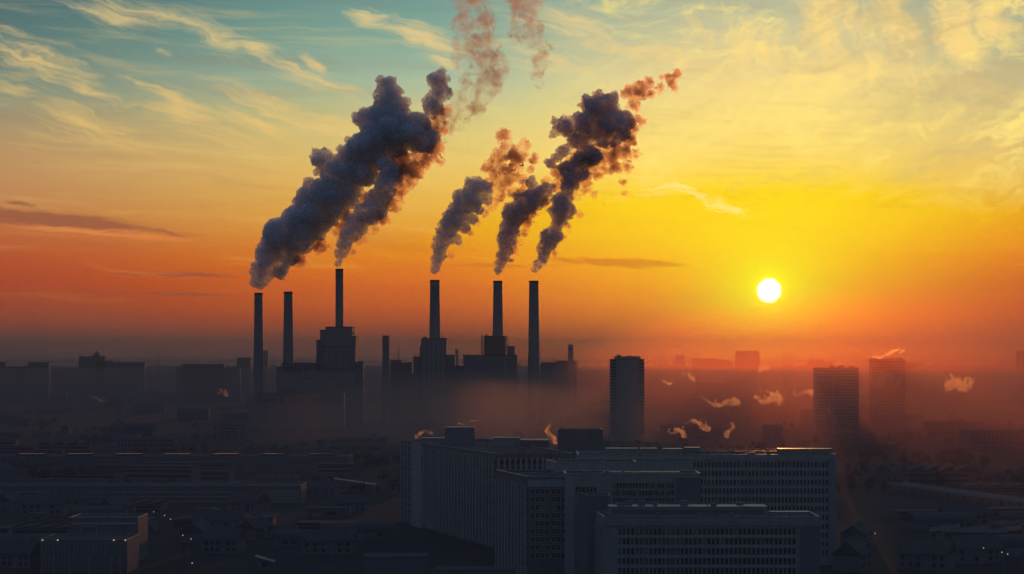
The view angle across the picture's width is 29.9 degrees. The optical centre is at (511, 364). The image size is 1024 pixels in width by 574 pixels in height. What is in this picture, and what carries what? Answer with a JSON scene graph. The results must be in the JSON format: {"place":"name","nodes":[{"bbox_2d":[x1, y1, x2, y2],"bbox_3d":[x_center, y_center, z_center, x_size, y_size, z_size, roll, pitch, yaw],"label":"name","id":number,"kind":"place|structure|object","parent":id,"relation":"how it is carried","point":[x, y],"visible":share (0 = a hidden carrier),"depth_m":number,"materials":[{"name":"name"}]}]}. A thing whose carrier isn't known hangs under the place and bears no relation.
{"place":"outdoors","nodes":[
{"label":"outdoors","id":0,"kind":"place"},
{"bbox_2d":[0,514,202,573],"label":"road","id":1,"kind":"structure","parent":0,"point":[193,552],"depth_m":747.16,"materials":[{"name":"grey asphalt"}]},
{"bbox_2d":[235,440,399,475],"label":"road","id":2,"kind":"structure","parent":0,"point":[387,451],"depth_m":1512.41,"materials":[{"name":"grey asphalt"}]},
{"bbox_2d":[0,368,1023,573],"bbox_3d":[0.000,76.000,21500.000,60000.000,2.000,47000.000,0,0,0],"label":"ground","id":3,"kind":"structure","parent":0,"point":[872,506],"depth_m":1784.40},
{"bbox_2d":[0,362,7,404],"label":"slab house","id":4,"kind":"structure","parent":3,"relation":"on","point":[3,383],"depth_m":3600.00,"materials":[{"name":"concrete"}]},
{"bbox_2d":[0,490,21,509],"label":"gabled house","id":5,"kind":"structure","parent":3,"relation":"on","point":[10,501],"depth_m":992.11,"materials":[{"name":"paint"}]},
{"bbox_2d":[7,367,26,403],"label":"frame hall","id":6,"kind":"structure","parent":3,"relation":"on","point":[16,385],"depth_m":3700.00,"materials":[{"name":"concrete"}]},
{"bbox_2d":[0,536,39,568],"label":"gabled house","id":7,"kind":"structure","parent":3,"relation":"on","point":[19,554],"depth_m":707.73,"materials":[{"name":"paint"}]},
{"bbox_2d":[0,445,39,453],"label":"row house","id":8,"kind":"structure","parent":3,"relation":"on","point":[11,449],"depth_m":1501.71,"materials":[{"name":"concrete"}]},
{"bbox_2d":[0,534,52,542],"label":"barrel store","id":9,"kind":"structure","parent":3,"relation":"on","point":[35,537],"depth_m":754.31,"materials":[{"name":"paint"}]},
{"bbox_2d":[10,462,55,475],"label":"workshop","id":10,"kind":"structure","parent":3,"relation":"on","point":[26,465],"depth_m":1299.05,"materials":[{"name":"concrete"}]},
{"bbox_2d":[5,522,68,533],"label":"workshop","id":11,"kind":"structure","parent":3,"relation":"on","point":[40,528],"depth_m":841.31,"materials":[{"name":"concrete"}]},
{"bbox_2d":[28,362,50,402],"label":"slab house","id":12,"kind":"structure","parent":3,"relation":"on","point":[38,382],"depth_m":3800.00,"materials":[{"name":"concrete"}]},
{"bbox_2d":[19,491,70,515],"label":"gabled house","id":13,"kind":"structure","parent":3,"relation":"on","point":[55,504],"depth_m":953.75,"materials":[{"name":"paint"}]},
{"bbox_2d":[13,478,106,481],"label":"row house","id":14,"kind":"structure","parent":3,"relation":"on","point":[60,480],"depth_m":1121.04,"materials":[{"name":"concrete"}]},
{"bbox_2d":[36,440,91,453],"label":"workshop","id":15,"kind":"structure","parent":3,"relation":"on","point":[76,447],"depth_m":1619.95,"materials":[{"name":"concrete"}]},
{"bbox_2d":[46,488,87,510],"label":"gabled house","id":16,"kind":"structure","parent":3,"relation":"on","point":[78,498],"depth_m":986.89,"materials":[{"name":"paint"}]},
{"bbox_2d":[52,466,124,481],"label":"workshop","id":17,"kind":"structure","parent":3,"relation":"on","point":[113,474],"depth_m":1200.97,"materials":[{"name":"concrete"}]},
{"bbox_2d":[40,534,138,573],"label":"factory","id":18,"kind":"structure","parent":3,"relation":"on","point":[85,553],"depth_m":690.00,"materials":[{"name":"concrete"}]},
{"bbox_2d":[79,351,113,396],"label":"town hall","id":19,"kind":"structure","parent":3,"relation":"on","point":[96,372],"depth_m":4500.00,"materials":[{"name":"concrete"}]},
{"bbox_2d":[52,362,145,397],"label":"long hall","id":20,"kind":"structure","parent":3,"relation":"on","point":[129,379],"depth_m":4400.00,"materials":[{"name":"concrete"}]},
{"bbox_2d":[68,513,147,560],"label":"factory","id":21,"kind":"structure","parent":3,"relation":"on","point":[108,523],"depth_m":730.00,"materials":[{"name":"concrete"}]},
{"bbox_2d":[97,494,136,512],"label":"gabled house","id":22,"kind":"structure","parent":3,"relation":"on","point":[128,503],"depth_m":950.96,"materials":[{"name":"paint"}]},
{"bbox_2d":[95,497,167,512],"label":"workshop","id":23,"kind":"structure","parent":3,"relation":"on","point":[148,505],"depth_m":973.91,"materials":[{"name":"concrete"}]},
{"bbox_2d":[111,423,157,431],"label":"building","id":24,"kind":"structure","parent":3,"relation":"on","point":[120,427],"depth_m":2138.38,"materials":[{"name":"concrete"}]},
{"bbox_2d":[116,437,177,449],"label":"frame building","id":25,"kind":"structure","parent":3,"relation":"on","point":[134,443],"depth_m":1700.00,"materials":[{"name":"concrete"}]},
{"bbox_2d":[131,404,165,412],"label":"row house","id":26,"kind":"structure","parent":3,"relation":"on","point":[140,408],"depth_m":2960.52,"materials":[{"name":"concrete"}]},
{"bbox_2d":[0,481,306,504],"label":"warehouse","id":27,"kind":"structure","parent":3,"relation":"on","point":[220,493],"depth_m":1030.00,"materials":[{"name":"concrete"}]},
{"bbox_2d":[125,464,200,481],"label":"row house","id":28,"kind":"structure","parent":3,"relation":"on","point":[153,473],"depth_m":1158.72,"materials":[{"name":"concrete"}]},
{"bbox_2d":[0,453,352,472],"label":"warehouse","id":29,"kind":"structure","parent":3,"relation":"on","point":[252,463],"depth_m":1330.00,"materials":[{"name":"concrete"}]},
{"bbox_2d":[142,461,225,470],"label":"row house","id":30,"kind":"structure","parent":3,"relation":"on","point":[213,465],"depth_m":1270.69,"materials":[{"name":"concrete"}]},
{"bbox_2d":[177,408,209,419],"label":"row house","id":31,"kind":"structure","parent":3,"relation":"on","point":[199,413],"depth_m":2603.34,"materials":[{"name":"concrete"}]},
{"bbox_2d":[179,517,212,542],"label":"gabled house","id":32,"kind":"structure","parent":3,"relation":"on","point":[195,531],"depth_m":807.72,"materials":[{"name":"paint"}]},
{"bbox_2d":[176,364,240,401],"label":"warehouse","id":33,"kind":"structure","parent":3,"relation":"on","point":[211,382],"depth_m":3900.00,"materials":[{"name":"concrete"}]},
{"bbox_2d":[191,506,244,526],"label":"gabled house","id":34,"kind":"structure","parent":3,"relation":"on","point":[221,517],"depth_m":851.18,"materials":[{"name":"paint"}]},
{"bbox_2d":[200,470,235,481],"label":"house","id":35,"kind":"structure","parent":3,"relation":"on","point":[217,475],"depth_m":1197.87,"materials":[{"name":"concrete"}]},
{"bbox_2d":[202,523,245,553],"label":"gabled house","id":36,"kind":"structure","parent":3,"relation":"on","point":[224,540],"depth_m":761.88,"materials":[{"name":"paint"}]},
{"bbox_2d":[171,513,276,526],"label":"workshop","id":37,"kind":"structure","parent":3,"relation":"on","point":[182,521],"depth_m":889.19,"materials":[{"name":"concrete"}]},
{"bbox_2d":[237,358,250,394],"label":"slab house","id":38,"kind":"structure","parent":3,"relation":"on","point":[244,364],"depth_m":4800.00,"materials":[{"name":"concrete"}]},
{"bbox_2d":[225,489,271,514],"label":"gabled house","id":39,"kind":"structure","parent":3,"relation":"on","point":[254,502],"depth_m":965.32,"materials":[{"name":"paint"}]},
{"bbox_2d":[237,514,274,539],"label":"gabled house","id":40,"kind":"structure","parent":3,"relation":"on","point":[260,527],"depth_m":824.96,"materials":[{"name":"paint"}]},
{"bbox_2d":[253,293,263,424],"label":"chimney","id":41,"kind":"object","parent":3,"relation":"on","point":[258,383],"visible":0.95,"depth_m":2395.04,"materials":[{"name":"concrete"}]},
{"bbox_2d":[237,443,288,453],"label":"workshop","id":42,"kind":"structure","parent":3,"relation":"on","point":[260,448],"depth_m":1514.22,"materials":[{"name":"concrete"}]},
{"bbox_2d":[254,555,275,569],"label":"shed","id":43,"kind":"structure","parent":3,"relation":"on","point":[263,563],"depth_m":703.12,"materials":[{"name":"paint"}]},
{"bbox_2d":[270,462,300,474],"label":"gabled house","id":44,"kind":"structure","parent":3,"relation":"on","point":[292,469],"depth_m":1244.55,"materials":[{"name":"paint"}]},
{"bbox_2d":[273,530,301,547],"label":"building","id":45,"kind":"structure","parent":3,"relation":"on","point":[286,538],"depth_m":788.68,"materials":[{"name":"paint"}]},
{"bbox_2d":[283,291,293,362],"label":"chimney","id":46,"kind":"object","parent":3,"relation":"on","point":[288,333],"visible":0.6,"depth_m":2414.88,"materials":[{"name":"concrete"}]},
{"bbox_2d":[247,389,344,428],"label":"coal hall","id":47,"kind":"structure","parent":3,"relation":"on","point":[302,409],"depth_m":2250.00,"materials":[{"name":"concrete"}]},
{"bbox_2d":[276,357,336,392],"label":"turbine hall","id":48,"kind":"structure","parent":3,"relation":"on","point":[295,375],"depth_m":2366.00,"materials":[{"name":"concrete"}]},
{"bbox_2d":[301,479,339,496],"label":"gabled house","id":49,"kind":"structure","parent":3,"relation":"on","point":[328,488],"depth_m":1093.83,"materials":[{"name":"paint"}]},
{"bbox_2d":[296,520,359,529],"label":"house","id":50,"kind":"structure","parent":3,"relation":"on","point":[306,524],"depth_m":857.57,"materials":[{"name":"concrete"}]},
{"bbox_2d":[307,506,350,517],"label":"shed","id":51,"kind":"structure","parent":3,"relation":"on","point":[328,511],"depth_m":942.41,"materials":[{"name":"concrete"}]},
{"bbox_2d":[301,525,357,554],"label":"gabled house","id":52,"kind":"structure","parent":3,"relation":"on","point":[341,541],"depth_m":758.06,"materials":[{"name":"paint"}]},
{"bbox_2d":[314,463,354,477],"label":"house","id":53,"kind":"structure","parent":3,"relation":"on","point":[331,470],"depth_m":1276.75,"materials":[{"name":"concrete"}]},
{"bbox_2d":[315,327,358,425],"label":"boiler house","id":54,"kind":"structure","parent":3,"relation":"on","point":[337,352],"depth_m":2375.00,"materials":[{"name":"concrete"}]},
{"bbox_2d":[335,269,342,326],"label":"chimney","id":55,"kind":"object","parent":54,"relation":"on","point":[339,301],"visible":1,"depth_m":2395.62,"materials":[{"name":"concrete"}]},
{"bbox_2d":[333,492,366,511],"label":"gabled house","id":56,"kind":"structure","parent":3,"relation":"on","point":[357,502],"depth_m":979.26,"materials":[{"name":"paint"}]},
{"bbox_2d":[318,522,389,539],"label":"barrel store","id":57,"kind":"structure","parent":3,"relation":"on","point":[373,530],"depth_m":822.25,"materials":[{"name":"paint"}]},
{"bbox_2d":[334,478,376,492],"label":"building","id":58,"kind":"structure","parent":3,"relation":"on","point":[348,486],"depth_m":1125.00,"materials":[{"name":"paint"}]},
{"bbox_2d":[356,361,363,424],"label":"silo house","id":59,"kind":"structure","parent":3,"relation":"on","point":[359,392],"depth_m":2380.00,"materials":[{"name":"concrete"}]},
{"bbox_2d":[382,335,389,425],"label":"chimney","id":60,"kind":"object","parent":3,"relation":"on","point":[385,384],"visible":0.98,"depth_m":2336.14,"materials":[{"name":"concrete"}]},
{"bbox_2d":[363,553,427,573],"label":"shed","id":61,"kind":"structure","parent":3,"relation":"on","point":[395,563],"depth_m":645.16,"materials":[{"name":"metal"}]},
{"bbox_2d":[390,346,412,422],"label":"switch house","id":62,"kind":"structure","parent":3,"relation":"on","point":[399,370],"depth_m":2490.00,"materials":[{"name":"concrete"}]},
{"bbox_2d":[406,336,462,424],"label":"boiler house","id":63,"kind":"structure","parent":3,"relation":"on","point":[434,386],"depth_m":2375.00,"materials":[{"name":"concrete"}]},
{"bbox_2d":[429,280,439,337],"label":"chimney","id":64,"kind":"object","parent":63,"relation":"on","point":[434,328],"visible":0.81,"depth_m":2394.55,"materials":[{"name":"concrete"}]},
{"bbox_2d":[435,566,514,573],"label":"building","id":65,"kind":"structure","parent":3,"relation":"on","point":[474,569],"depth_m":612.25,"materials":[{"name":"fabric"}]},
{"bbox_2d":[400,426,572,548],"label":"apartment block","id":66,"kind":"structure","parent":3,"relation":"on","point":[447,484],"depth_m":840.46,"materials":[{"name":"concrete"}]},
{"bbox_2d":[463,333,518,425],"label":"boiler house","id":67,"kind":"structure","parent":3,"relation":"on","point":[490,385],"depth_m":2360.00,"materials":[{"name":"concrete"}]},
{"bbox_2d":[493,281,502,335],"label":"chimney","id":68,"kind":"object","parent":67,"relation":"on","point":[497,311],"visible":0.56,"depth_m":2409.78,"materials":[{"name":"concrete"}]},
{"bbox_2d":[495,469,563,573],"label":"apartment block","id":69,"kind":"structure","parent":3,"relation":"on","point":[529,521],"depth_m":660.00,"materials":[{"name":"concrete"}]},
{"bbox_2d":[527,281,539,424],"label":"chimney","id":70,"kind":"object","parent":3,"relation":"on","point":[533,405],"visible":0.98,"depth_m":2384.12,"materials":[{"name":"concrete"}]},
{"bbox_2d":[540,361,576,412],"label":"depot","id":71,"kind":"structure","parent":3,"relation":"on","point":[554,387],"depth_m":3000.00,"materials":[{"name":"concrete"}]},
{"bbox_2d":[568,344,573,413],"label":"factory stack","id":72,"kind":"object","parent":3,"relation":"on","point":[570,378],"visible":0.99,"depth_m":2946.27,"materials":[{"name":"concrete"}]},
{"bbox_2d":[557,428,602,459],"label":"plant room block","id":73,"kind":"structure","parent":3,"relation":"on","point":[573,440],"depth_m":832.00,"materials":[{"name":"concrete"}]},
{"bbox_2d":[545,458,636,471],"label":"stair block","id":74,"kind":"structure","parent":3,"relation":"on","point":[559,465],"depth_m":700.00,"materials":[{"name":"concrete"}]},
{"bbox_2d":[578,492,610,573],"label":"stair tower","id":75,"kind":"structure","parent":3,"relation":"on","point":[590,504],"depth_m":632.91,"materials":[{"name":"concrete"}]},
{"bbox_2d":[609,354,644,440],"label":"tower block","id":76,"kind":"structure","parent":3,"relation":"on","point":[627,398],"depth_m":1899.50,"materials":[{"name":"concrete"}]},
{"bbox_2d":[580,368,675,394],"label":"long hall","id":77,"kind":"structure","parent":3,"relation":"on","point":[660,381],"depth_m":4700.00,"materials":[{"name":"concrete"}]},
{"bbox_2d":[563,468,700,573],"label":"office block","id":78,"kind":"structure","parent":3,"relation":"on","point":[648,485],"depth_m":655.00,"materials":[{"name":"concrete"}]},
{"bbox_2d":[675,355,684,386],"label":"slab house","id":79,"kind":"structure","parent":3,"relation":"on","point":[680,368],"depth_m":6400.00,"materials":[{"name":"concrete"}]},
{"bbox_2d":[662,425,721,436],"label":"row house","id":80,"kind":"structure","parent":3,"relation":"on","point":[689,430],"depth_m":2004.74,"materials":[{"name":"brick"}]},
{"bbox_2d":[576,446,835,564],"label":"office slab","id":81,"kind":"structure","parent":3,"relation":"on","point":[791,479],"depth_m":720.00,"materials":[{"name":"concrete"}]},
{"bbox_2d":[701,479,827,555],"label":"window","id":82,"kind":"structure","parent":81,"relation":"in","point":[797,480],"depth_m":720.04,"materials":[{"name":"black glass"}]},
{"bbox_2d":[595,500,819,573],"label":"office block","id":83,"kind":"structure","parent":3,"relation":"on","point":[685,537],"depth_m":599.96,"materials":[{"name":"concrete"}]},
{"bbox_2d":[617,548,795,573],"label":"window","id":84,"kind":"structure","parent":83,"relation":"in","point":[710,551],"depth_m":600.00,"materials":[{"name":"black glass"}]},
{"bbox_2d":[691,358,730,393],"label":"slab house","id":85,"kind":"structure","parent":3,"relation":"on","point":[709,370],"depth_m":5000.00,"materials":[{"name":"concrete"}]},
{"bbox_2d":[696,382,734,407],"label":"slab house","id":86,"kind":"structure","parent":3,"relation":"on","point":[715,394],"depth_m":3300.00,"materials":[{"name":"concrete"}]},
{"bbox_2d":[734,351,759,394],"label":"building","id":87,"kind":"structure","parent":3,"relation":"on","point":[747,364],"depth_m":4700.00,"materials":[{"name":"concrete"}]},
{"bbox_2d":[759,367,771,395],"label":"slab house","id":88,"kind":"structure","parent":3,"relation":"on","point":[765,381],"depth_m":4600.00,"materials":[{"name":"concrete"}]},
{"bbox_2d":[743,406,787,413],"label":"row house","id":89,"kind":"structure","parent":3,"relation":"on","point":[758,409],"depth_m":2957.65,"materials":[{"name":"concrete"}]},
{"bbox_2d":[795,360,823,390],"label":"slab house","id":90,"kind":"structure","parent":3,"relation":"on","point":[803,378],"depth_m":5600.00,"materials":[{"name":"concrete"}]},
{"bbox_2d":[813,365,858,432],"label":"tower block","id":91,"kind":"structure","parent":3,"relation":"on","point":[835,400],"depth_m":2100.00,"materials":[{"name":"concrete"}]},
{"bbox_2d":[831,534,871,571],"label":"gabled house","id":92,"kind":"structure","parent":3,"relation":"on","point":[853,555],"depth_m":697.16,"materials":[{"name":"paint"}]},
{"bbox_2d":[840,520,873,544],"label":"gabled house","id":93,"kind":"structure","parent":3,"relation":"on","point":[863,530],"depth_m":800.04,"materials":[{"name":"paint"}]},
{"bbox_2d":[874,460,894,479],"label":"gabled house","id":94,"kind":"structure","parent":3,"relation":"on","point":[883,471],"depth_m":1250.74,"materials":[{"name":"paint"}]},
{"bbox_2d":[869,356,904,426],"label":"tower block","id":95,"kind":"structure","parent":3,"relation":"on","point":[886,392],"depth_m":2300.00,"materials":[{"name":"concrete"}]},
{"bbox_2d":[905,363,920,404],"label":"slab house","id":96,"kind":"structure","parent":3,"relation":"on","point":[912,383],"depth_m":3600.00,"materials":[{"name":"concrete"}]},
{"bbox_2d":[896,535,956,571],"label":"gabled house","id":97,"kind":"structure","parent":3,"relation":"on","point":[938,554],"depth_m":701.33,"materials":[{"name":"paint"}]},
{"bbox_2d":[906,463,968,483],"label":"workshop","id":98,"kind":"structure","parent":3,"relation":"on","point":[956,475],"depth_m":1207.47,"materials":[{"name":"concrete"}]},
{"bbox_2d":[902,512,977,530],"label":"building","id":99,"kind":"structure","parent":3,"relation":"on","point":[919,521],"depth_m":869.08,"materials":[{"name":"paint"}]},
{"bbox_2d":[923,421,983,434],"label":"row house","id":100,"kind":"structure","parent":3,"relation":"on","point":[941,427],"depth_m":2062.37,"materials":[{"name":"brick"}]},
{"bbox_2d":[887,481,1023,506],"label":"viaduct","id":101,"kind":"object","parent":3,"relation":"on","point":[972,494],"visible":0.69,"depth_m":1059.44,"materials":[{"name":"concrete"}]},
{"bbox_2d":[937,503,989,524],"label":"gabled house","id":102,"kind":"structure","parent":3,"relation":"on","point":[981,513],"depth_m":897.77,"materials":[{"name":"paint"}]},
{"bbox_2d":[931,366,999,391],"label":"long hall","id":103,"kind":"structure","parent":3,"relation":"on","point":[965,378],"depth_m":5200.00,"materials":[{"name":"concrete"}]},
{"bbox_2d":[941,529,1007,539],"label":"house","id":104,"kind":"structure","parent":3,"relation":"on","point":[946,534],"depth_m":786.71,"materials":[{"name":"brick"}]},
{"bbox_2d":[948,531,1003,563],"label":"gabled house","id":105,"kind":"structure","parent":3,"relation":"on","point":[969,550],"depth_m":724.61,"materials":[{"name":"paint"}]},
{"bbox_2d":[929,524,1023,538],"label":"workshop","id":106,"kind":"structure","parent":3,"relation":"on","point":[934,532],"depth_m":818.81,"materials":[{"name":"concrete"}]},
{"bbox_2d":[959,428,1023,449],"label":"depot","id":107,"kind":"structure","parent":3,"relation":"on","point":[993,438],"depth_m":1700.00,"materials":[{"name":"concrete"}]},
{"bbox_2d":[961,482,1023,491],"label":"workshop","id":108,"kind":"structure","parent":3,"relation":"on","point":[996,487],"depth_m":1133.80,"materials":[{"name":"concrete"}]},
{"bbox_2d":[989,534,1023,556],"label":"barrel store","id":109,"kind":"structure","parent":3,"relation":"on","point":[1013,544],"depth_m":750.40,"materials":[{"name":"paint"}]},
{"bbox_2d":[1016,351,1023,401],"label":"building","id":110,"kind":"structure","parent":3,"relation":"on","point":[1019,376],"depth_m":3900.00,"materials":[{"name":"concrete"}]},
{"bbox_2d":[0,0,1023,367],"label":"sky","id":111,"kind":"structure","parent":0,"point":[840,182],"materials":[{"name":"orange"}]},
{"bbox_2d":[17,395,1023,493],"bbox_3d":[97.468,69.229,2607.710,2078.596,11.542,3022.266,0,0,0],"label":"trees","id":112,"kind":"object","parent":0,"point":[368,457],"visible":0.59,"depth_m":1595.10,"materials":[{"name":"green plant"}]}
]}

